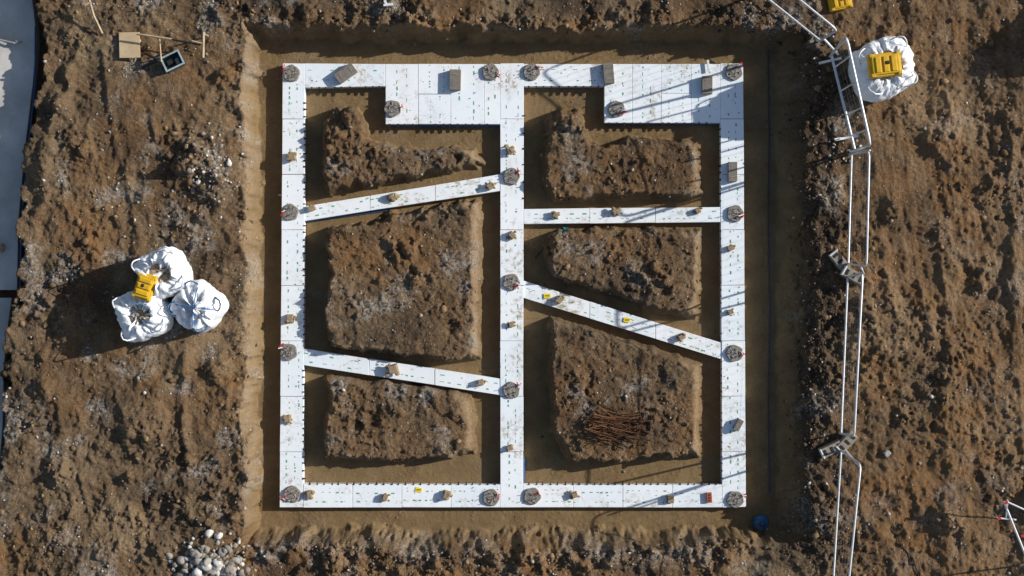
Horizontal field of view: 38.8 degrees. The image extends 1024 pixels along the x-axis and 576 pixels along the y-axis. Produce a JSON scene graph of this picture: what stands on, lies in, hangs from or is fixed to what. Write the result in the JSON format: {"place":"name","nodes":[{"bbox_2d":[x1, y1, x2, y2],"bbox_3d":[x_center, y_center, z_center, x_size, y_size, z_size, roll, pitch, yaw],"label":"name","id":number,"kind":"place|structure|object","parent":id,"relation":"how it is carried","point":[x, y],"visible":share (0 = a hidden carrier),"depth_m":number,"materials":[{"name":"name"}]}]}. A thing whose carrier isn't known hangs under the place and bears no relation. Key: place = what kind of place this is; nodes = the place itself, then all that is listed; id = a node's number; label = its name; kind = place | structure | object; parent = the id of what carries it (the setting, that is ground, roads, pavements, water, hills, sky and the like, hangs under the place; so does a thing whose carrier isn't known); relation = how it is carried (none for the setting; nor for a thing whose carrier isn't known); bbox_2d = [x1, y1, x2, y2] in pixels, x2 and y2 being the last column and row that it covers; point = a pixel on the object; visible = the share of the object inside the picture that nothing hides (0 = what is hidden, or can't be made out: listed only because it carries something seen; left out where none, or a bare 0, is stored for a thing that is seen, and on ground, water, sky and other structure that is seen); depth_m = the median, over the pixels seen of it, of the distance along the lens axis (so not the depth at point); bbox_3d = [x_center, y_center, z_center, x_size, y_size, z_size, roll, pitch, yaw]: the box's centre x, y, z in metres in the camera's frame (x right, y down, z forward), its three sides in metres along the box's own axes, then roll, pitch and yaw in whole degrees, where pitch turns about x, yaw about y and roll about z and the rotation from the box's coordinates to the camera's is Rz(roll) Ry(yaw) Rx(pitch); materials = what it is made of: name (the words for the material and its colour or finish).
{"place":"outdoors","nodes":[
{"label":"outdoors","id":0,"kind":"place"},
{"bbox_2d":[0,0,1023,575],"bbox_3d":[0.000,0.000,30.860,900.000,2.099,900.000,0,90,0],"label":"ground","id":1,"kind":"structure","parent":0,"point":[270,46],"depth_m":31.06,"materials":[{"name":"soil"}]},
{"bbox_2d":[0,0,40,469],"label":"concrete slab","id":2,"kind":"structure","parent":1,"relation":"on","point":[19,20],"depth_m":31.55,"materials":[{"name":"grey concrete"}]},
{"bbox_2d":[0,243,4,251],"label":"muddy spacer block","id":3,"kind":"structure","parent":2,"relation":"on","point":[2,245],"depth_m":31.47,"materials":[{"name":"grey"}]},
{"bbox_2d":[0,39,21,43],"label":"steel dowel","id":4,"kind":"object","parent":2,"relation":"on","point":[17,42],"visible":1,"depth_m":31.43,"materials":[{"name":"metal"}]},
{"bbox_2d":[20,26,35,285],"bbox_3d":[-10.633,-0.668,31.409,0.163,0.253,10.041,4,90,0],"label":"blue membrane strip","id":5,"kind":"object","parent":2,"relation":"on","point":[30,121],"visible":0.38,"depth_m":31.51,"materials":[{"name":"blue plastic"}]},
{"bbox_2d":[84,0,102,33],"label":"timber survey stake","id":6,"kind":"object","parent":1,"relation":"on","point":[94,16],"visible":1,"depth_m":30.69,"materials":[{"name":"beige wood"}]},
{"bbox_2d":[119,32,140,57],"bbox_3d":[-8.133,-5.167,30.965,0.451,0.129,0.549,0,90,0],"label":"plywood board","id":7,"kind":"object","parent":1,"relation":"on","point":[129,44],"visible":1,"depth_m":30.91,"materials":[{"name":"beige wood"}]},
{"bbox_2d":[112,291,173,341],"bbox_3d":[-7.745,0.550,30.530,1.102,1.092,1.084,-22,90,0],"label":"bulk bag","id":8,"kind":"object","parent":1,"relation":"on","point":[139,320],"visible":0.94,"depth_m":30.19,"materials":[{"name":"fabric"}]},
{"bbox_2d":[131,246,192,298],"bbox_3d":[-7.302,-0.310,30.406,1.085,1.152,1.042,-22,90,0],"label":"bulk bag","id":9,"kind":"object","parent":1,"relation":"on","point":[171,268],"visible":0.92,"depth_m":30.08,"materials":[{"name":"fabric"}]},
{"bbox_2d":[132,272,157,301],"bbox_3d":[-7.573,-0.027,29.945,0.397,0.190,0.556,17,90,0],"label":"yellow plastic barrier foot","id":10,"kind":"object","parent":9,"relation":"on","point":[144,288],"visible":1,"depth_m":29.89},
{"bbox_2d":[136,33,200,68],"bbox_3d":[-7.248,-5.027,30.839,1.358,0.352,0.717,0,90,0],"label":"timber trestle","id":11,"kind":"object","parent":1,"relation":"on","point":[154,57],"visible":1,"depth_m":30.70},
{"bbox_2d":[162,49,185,72],"bbox_3d":[-7.186,-4.805,30.841,0.435,0.222,0.340,-26,90,0],"label":"open tool case","id":12,"kind":"object","parent":1,"relation":"on","point":[173,61],"visible":1,"depth_m":30.85,"materials":[{"name":"white plastic"}]},
{"bbox_2d":[166,279,228,332],"bbox_3d":[-6.585,0.401,30.516,1.055,1.120,1.043,40,90,0],"label":"bulk bag","id":13,"kind":"object","parent":1,"relation":"on","point":[200,306],"visible":1,"depth_m":30.21,"materials":[{"name":"fabric"}]},
{"bbox_2d":[191,32,208,57],"bbox_3d":[-6.593,-5.125,30.743,0.303,0.385,0.539,0,90,0],"label":"timber survey stake","id":14,"kind":"object","parent":1,"relation":"on","point":[202,43],"visible":1,"depth_m":30.60,"materials":[{"name":"beige wood"}]},
{"bbox_2d":[165,529,256,575],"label":"stone rubble pile","id":15,"kind":"object","parent":1,"relation":"on","point":[217,567],"visible":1,"depth_m":30.83,"materials":[{"name":"white stone"}]},
{"bbox_2d":[182,122,244,218],"bbox_3d":[-6.319,-2.503,30.829,1.256,0.475,2.066,0,90,0],"label":"stone rubble pile","id":16,"kind":"object","parent":1,"relation":"on","point":[190,170],"visible":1,"depth_m":30.90,"materials":[{"name":"grey stone"}]},
{"bbox_2d":[383,0,392,5],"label":"plastic pipe offcut","id":17,"kind":"object","parent":1,"relation":"on","point":[387,4],"visible":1,"depth_m":30.71,"materials":[{"name":"white plastic"}]},
{"bbox_2d":[0,0,1023,575],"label":"soil clods","id":18,"kind":"object","parent":1,"relation":"on","point":[444,310],"visible":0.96,"depth_m":30.98,"materials":[{"name":"brown soil"}]},
{"bbox_2d":[0,0,1023,575],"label":"loose stones","id":19,"kind":"object","parent":1,"relation":"on","point":[478,280],"visible":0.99,"depth_m":30.99,"materials":[{"name":"stone"}]},
{"bbox_2d":[280,63,745,507],"bbox_3d":[0.017,-0.057,31.677,10.130,0.225,9.654,0,90,0],"label":"polystyrene foundation","id":20,"kind":"object","parent":1,"relation":"on","point":[644,94],"visible":1,"depth_m":31.58,"materials":[{"name":"white plastic"}]},
{"bbox_2d":[281,414,292,423],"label":"muddy spacer block","id":21,"kind":"object","parent":20,"relation":"on","point":[287,419],"depth_m":31.46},
{"bbox_2d":[278,343,297,360],"bbox_3d":[-4.860,1.381,31.599,0.409,0.361,0.390,0,90,0],"label":"concrete pile head","id":22,"kind":"object","parent":20,"relation":"on","point":[288,352],"visible":1,"depth_m":31.53},
{"bbox_2d":[280,203,298,220],"bbox_3d":[-4.819,-1.635,31.600,0.371,0.361,0.368,37,90,0],"label":"concrete pile head","id":23,"kind":"object","parent":20,"relation":"on","point":[290,211],"visible":1,"depth_m":31.53},
{"bbox_2d":[284,314,295,323],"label":"muddy spacer block","id":24,"kind":"object","parent":20,"relation":"on","point":[291,318],"depth_m":31.47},
{"bbox_2d":[280,485,300,502],"bbox_3d":[-4.787,4.492,31.600,0.372,0.361,0.407,25,90,0],"label":"concrete pile head","id":25,"kind":"object","parent":20,"relation":"on","point":[292,493],"visible":1,"depth_m":31.53},
{"bbox_2d":[282,64,299,81],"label":"concrete pile head","id":26,"kind":"object","parent":20,"relation":"on","point":[291,72],"visible":1,"depth_m":31.53},
{"bbox_2d":[287,151,296,161],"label":"muddy spacer block","id":27,"kind":"object","parent":20,"relation":"on","point":[291,156],"depth_m":31.44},
{"bbox_2d":[304,490,314,499],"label":"muddy spacer block","id":28,"kind":"object","parent":20,"relation":"on","point":[309,493],"depth_m":31.46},
{"bbox_2d":[307,205,315,211],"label":"muddy spacer block","id":29,"kind":"object","parent":20,"relation":"on","point":[311,208],"depth_m":31.47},
{"bbox_2d":[334,63,357,83],"bbox_3d":[-3.604,-4.650,31.502,0.460,0.148,0.240,-36,90,0],"label":"concrete block","id":30,"kind":"object","parent":20,"relation":"on","point":[345,73],"depth_m":31.44,"materials":[{"name":"grey concrete"}]},
{"bbox_2d":[380,493,390,500],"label":"muddy spacer block","id":31,"kind":"object","parent":20,"relation":"on","point":[385,496],"depth_m":31.47,"materials":[{"name":"beige concrete"}]},
{"bbox_2d":[385,363,399,375],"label":"muddy spacer block","id":32,"kind":"object","parent":20,"relation":"on","point":[392,368],"depth_m":31.44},
{"bbox_2d":[386,193,399,201],"bbox_3d":[-2.578,-1.974,31.525,0.276,0.153,0.211,-39,90,0],"label":"rock","id":33,"kind":"object","parent":20,"relation":"on","point":[392,197],"visible":1,"depth_m":31.47,"materials":[{"name":"beige stone"}]},
{"bbox_2d":[384,100,403,117],"bbox_3d":[-2.578,-3.912,31.600,0.416,0.361,0.367,-30,90,0],"label":"concrete pile head","id":34,"kind":"object","parent":20,"relation":"on","point":[392,108],"visible":1,"depth_m":31.53},
{"bbox_2d":[442,490,452,500],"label":"muddy spacer block","id":35,"kind":"object","parent":20,"relation":"on","point":[447,494],"depth_m":31.45,"materials":[{"name":"beige concrete"}]},
{"bbox_2d":[449,69,460,90],"bbox_3d":[-1.230,-4.508,31.502,0.249,0.148,0.445,0,90,0],"label":"concrete block","id":36,"kind":"object","parent":20,"relation":"on","point":[455,80],"depth_m":31.44,"materials":[{"name":"grey concrete"}]},
{"bbox_2d":[476,379,485,385],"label":"muddy spacer block","id":37,"kind":"object","parent":20,"relation":"on","point":[481,382],"depth_m":31.47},
{"bbox_2d":[485,181,496,189],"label":"muddy spacer block","id":38,"kind":"object","parent":20,"relation":"on","point":[490,185],"depth_m":31.45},
{"bbox_2d":[483,489,499,505],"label":"concrete pile head","id":39,"kind":"object","parent":20,"relation":"on","point":[491,497],"visible":1,"depth_m":31.53},
{"bbox_2d":[482,63,502,79],"bbox_3d":[-0.417,-4.695,31.599,0.457,0.361,0.373,0,90,0],"label":"concrete pile head","id":40,"kind":"object","parent":20,"relation":"on","point":[490,71],"visible":1,"depth_m":31.53},
{"bbox_2d":[504,144,514,154],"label":"muddy spacer block","id":41,"kind":"object","parent":20,"relation":"on","point":[510,150],"depth_m":31.45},
{"bbox_2d":[506,444,513,451],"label":"muddy spacer block","id":42,"kind":"object","parent":20,"relation":"on","point":[509,447],"depth_m":31.48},
{"bbox_2d":[507,321,515,327],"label":"muddy spacer block","id":43,"kind":"object","parent":20,"relation":"on","point":[511,324],"depth_m":31.51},
{"bbox_2d":[503,274,519,290],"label":"concrete pile head","id":44,"kind":"object","parent":20,"relation":"on","point":[511,282],"visible":1,"depth_m":31.53},
{"bbox_2d":[507,231,516,239],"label":"muddy spacer block","id":45,"kind":"object","parent":20,"relation":"on","point":[511,234],"depth_m":31.47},
{"bbox_2d":[503,167,521,184],"bbox_3d":[0.006,-2.425,31.599,0.403,0.361,0.379,0,90,0],"label":"concrete pile head","id":46,"kind":"object","parent":20,"relation":"on","point":[511,176],"visible":1,"depth_m":31.53},
{"bbox_2d":[503,381,521,398],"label":"concrete pile head","id":47,"kind":"object","parent":20,"relation":"on","point":[511,389],"visible":1,"depth_m":31.53},
{"bbox_2d":[524,488,540,504],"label":"concrete pile head","id":48,"kind":"object","parent":20,"relation":"on","point":[532,496],"visible":1,"depth_m":31.53},
{"bbox_2d":[523,63,542,80],"bbox_3d":[0.433,-4.698,31.600,0.384,0.361,0.381,25,90,0],"label":"concrete pile head","id":49,"kind":"object","parent":20,"relation":"on","point":[531,72],"visible":1,"depth_m":31.53},
{"bbox_2d":[551,211,559,218],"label":"muddy spacer block","id":50,"kind":"object","parent":20,"relation":"on","point":[555,214],"depth_m":31.47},
{"bbox_2d":[553,295,564,303],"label":"muddy spacer block","id":51,"kind":"object","parent":20,"relation":"on","point":[559,299],"depth_m":31.47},
{"bbox_2d":[569,490,579,499],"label":"muddy spacer block","id":52,"kind":"object","parent":20,"relation":"on","point":[573,495],"depth_m":31.49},
{"bbox_2d":[602,62,614,83],"bbox_3d":[2.092,-4.650,31.502,0.220,0.148,0.440,-5,90,0],"label":"concrete block","id":53,"kind":"object","parent":20,"relation":"on","point":[608,72],"depth_m":31.44,"materials":[{"name":"grey concrete"}]},
{"bbox_2d":[611,206,620,215],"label":"muddy spacer block","id":54,"kind":"object","parent":20,"relation":"on","point":[616,211],"depth_m":31.47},
{"bbox_2d":[608,100,626,117],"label":"concrete pile head","id":55,"kind":"object","parent":20,"relation":"on","point":[616,108],"visible":1,"depth_m":31.53},
{"bbox_2d":[665,494,674,503],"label":"muddy spacer block","id":56,"kind":"object","parent":20,"relation":"on","point":[670,499],"depth_m":31.47,"materials":[{"name":"beige concrete"}]},
{"bbox_2d":[676,333,685,341],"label":"muddy spacer block","id":57,"kind":"object","parent":20,"relation":"on","point":[681,336],"depth_m":31.47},
{"bbox_2d":[693,207,702,213],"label":"muddy spacer block","id":58,"kind":"object","parent":20,"relation":"on","point":[697,211],"depth_m":31.49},
{"bbox_2d":[702,60,712,93],"bbox_3d":[4.226,-4.575,31.497,0.220,0.157,0.743,0,90,0],"label":"concrete block","id":59,"kind":"object","parent":20,"relation":"on","point":[706,84],"depth_m":31.44,"materials":[{"name":"grey concrete"}]},
{"bbox_2d":[706,492,711,502],"bbox_3d":[4.278,4.547,31.538,0.110,0.075,0.220,-3,90,0],"label":"red brick","id":60,"kind":"object","parent":20,"relation":"on","point":[709,497],"visible":1,"depth_m":31.50,"materials":[{"name":"red brick"}]},
{"bbox_2d":[726,308,734,314],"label":"muddy spacer block","id":61,"kind":"object","parent":20,"relation":"on","point":[730,312],"depth_m":31.48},
{"bbox_2d":[726,245,735,251],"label":"muddy spacer block","id":62,"kind":"object","parent":20,"relation":"on","point":[730,248],"depth_m":31.48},
{"bbox_2d":[728,162,736,181],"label":"concrete block","id":63,"kind":"object","parent":20,"relation":"on","point":[732,171],"depth_m":31.44,"materials":[{"name":"grey concrete"}]},
{"bbox_2d":[725,62,742,80],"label":"concrete pile head","id":64,"kind":"object","parent":20,"relation":"on","point":[733,72],"visible":1,"depth_m":31.53},
{"bbox_2d":[725,345,744,361],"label":"concrete pile head","id":65,"kind":"object","parent":20,"relation":"on","point":[733,353],"visible":1,"depth_m":31.53},
{"bbox_2d":[727,205,743,221],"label":"concrete pile head","id":66,"kind":"object","parent":20,"relation":"on","point":[735,213],"visible":1,"depth_m":31.53},
{"bbox_2d":[726,491,747,507],"bbox_3d":[4.880,4.598,31.599,0.451,0.361,0.370,0,90,0],"label":"concrete pile head","id":67,"kind":"object","parent":20,"relation":"on","point":[734,499],"visible":1,"depth_m":31.53},
{"bbox_2d":[733,418,743,430],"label":"concrete block","id":68,"kind":"object","parent":20,"relation":"on","point":[738,425],"depth_m":31.44,"materials":[{"name":"grey concrete"}]},
{"bbox_2d":[583,398,651,448],"bbox_3d":[2.256,2.901,31.081,1.471,0.245,1.113,0,90,0],"label":"rebar bundle","id":69,"kind":"object","parent":1,"relation":"on","point":[623,422],"visible":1,"depth_m":31.05,"materials":[{"name":"metal"}]},
{"bbox_2d":[753,514,768,530],"bbox_3d":[5.423,5.111,31.641,0.350,0.307,0.350,0,90,0],"label":"bucket","id":70,"kind":"object","parent":1,"relation":"on","point":[761,522],"visible":1,"depth_m":31.57,"materials":[{"name":"blue plastic"}]},
{"bbox_2d":[768,49,770,491],"bbox_3d":[5.621,-0.385,31.781,0.066,0.039,9.698,0,90,0],"label":"blue water pipe","id":71,"kind":"object","parent":1,"relation":"on","point":[769,271],"visible":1,"depth_m":31.77,"materials":[{"name":"plastic"}]},
{"bbox_2d":[769,0,836,42],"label":"site fence panel","id":72,"kind":"object","parent":1,"relation":"on","point":[817,14],"visible":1,"depth_m":30.16,"materials":[{"name":"metal"}]},
{"bbox_2d":[818,439,839,458],"bbox_3d":[6.798,3.426,30.935,0.497,0.185,0.238,-26,90,0],"label":"fence foot block","id":73,"kind":"object","parent":1,"relation":"on","point":[828,450],"depth_m":30.86,"materials":[{"name":"concrete"}]},
{"bbox_2d":[828,249,849,270],"bbox_3d":[6.978,-0.569,30.962,0.238,0.185,0.497,-38,90,0],"label":"fence foot block","id":74,"kind":"object","parent":1,"relation":"on","point":[837,259],"depth_m":30.88,"materials":[{"name":"concrete"}]},
{"bbox_2d":[827,0,852,11],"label":"yellow plastic barrier foot","id":75,"kind":"object","parent":1,"relation":"on","point":[836,5],"visible":1,"depth_m":30.77},
{"bbox_2d":[828,130,861,162],"bbox_3d":[7.094,-3.016,30.992,0.728,0.144,0.718,0,90,0],"label":"stone rubble pile","id":76,"kind":"object","parent":1,"relation":"on","point":[834,144],"visible":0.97,"depth_m":30.98,"materials":[{"name":"grey stone"}]},
{"bbox_2d":[833,449,860,575],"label":"site fence panel","id":77,"kind":"object","parent":1,"relation":"on","point":[856,505],"visible":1,"depth_m":29.93,"materials":[{"name":"metal"}]},
{"bbox_2d":[836,430,857,453],"bbox_3d":[7.117,3.274,30.918,0.238,0.185,0.497,44,90,0],"label":"fence foot block","id":78,"kind":"object","parent":1,"relation":"on","point":[846,442],"depth_m":30.84,"materials":[{"name":"concrete"}]},
{"bbox_2d":[829,37,870,149],"bbox_3d":[6.959,-3.947,30.031,0.183,2.022,2.264,-14,90,0],"label":"site fence panel","id":79,"kind":"object","parent":1,"relation":"on","point":[857,88],"visible":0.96,"depth_m":29.63,"materials":[{"name":"metal"}]},
{"bbox_2d":[819,39,865,140],"bbox_3d":[6.872,-4.219,30.163,0.507,1.329,2.192,-12,90,0],"label":"fence stabiliser brace","id":80,"kind":"object","parent":79,"relation":"attached to","point":[827,61],"visible":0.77,"depth_m":30.77,"materials":[{"name":"grey metal"}]},
{"bbox_2d":[838,272,862,436],"bbox_3d":[6.982,1.403,30.034,0.203,2.014,3.441,2,90,0],"label":"site fence panel","id":81,"kind":"object","parent":1,"relation":"on","point":[858,356],"visible":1,"depth_m":29.72,"materials":[{"name":"metal"}]},
{"bbox_2d":[845,149,870,466],"bbox_3d":[7.043,0.367,29.843,0.154,1.520,6.521,1,90,0],"label":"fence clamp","id":82,"kind":"object","parent":81,"relation":"attached to","point":[846,451],"visible":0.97,"depth_m":29.65,"materials":[{"name":"metal"}]},
{"bbox_2d":[840,265,864,284],"bbox_3d":[7.228,-0.264,30.792,0.497,0.185,0.238,29,90,0],"label":"fence foot block","id":83,"kind":"object","parent":1,"relation":"on","point":[846,271],"depth_m":30.71,"materials":[{"name":"concrete"}]},
{"bbox_2d":[847,151,869,266],"bbox_3d":[7.136,-1.645,30.034,0.105,2.014,2.462,2,90,0],"label":"site fence panel","id":84,"kind":"object","parent":1,"relation":"on","point":[867,221],"visible":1,"depth_m":29.90,"materials":[{"name":"metal"}]},
{"bbox_2d":[848,36,917,101],"bbox_3d":[7.765,-4.589,30.429,1.315,1.170,1.281,-18,90,0],"label":"bulk bag","id":85,"kind":"object","parent":1,"relation":"on","point":[879,89],"visible":0.74,"depth_m":30.06,"materials":[{"name":"fabric"}]},
{"bbox_2d":[866,51,902,78],"bbox_3d":[7.658,-4.584,29.805,0.695,0.190,0.496,-7,90,0],"label":"yellow plastic barrier foot","id":86,"kind":"object","parent":85,"relation":"on","point":[881,65],"visible":1,"depth_m":29.75},
{"bbox_2d":[883,450,890,456],"bbox_3d":[7.986,3.514,30.933,0.146,0.097,0.138,-29,90,0],"label":"stone","id":87,"kind":"object","parent":1,"relation":"on","point":[887,453],"visible":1,"depth_m":30.90,"materials":[{"name":"stone"}]},
{"bbox_2d":[893,525,918,575],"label":"black cable","id":88,"kind":"object","parent":1,"relation":"on","point":[905,550],"visible":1,"depth_m":30.98,"materials":[{"name":"black rubber"}]},
{"bbox_2d":[996,500,1023,565],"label":"red and white barrier","id":89,"kind":"object","parent":1,"relation":"on","point":[1006,503],"visible":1,"depth_m":30.18,"materials":[{"name":"plastic"}]}
]}

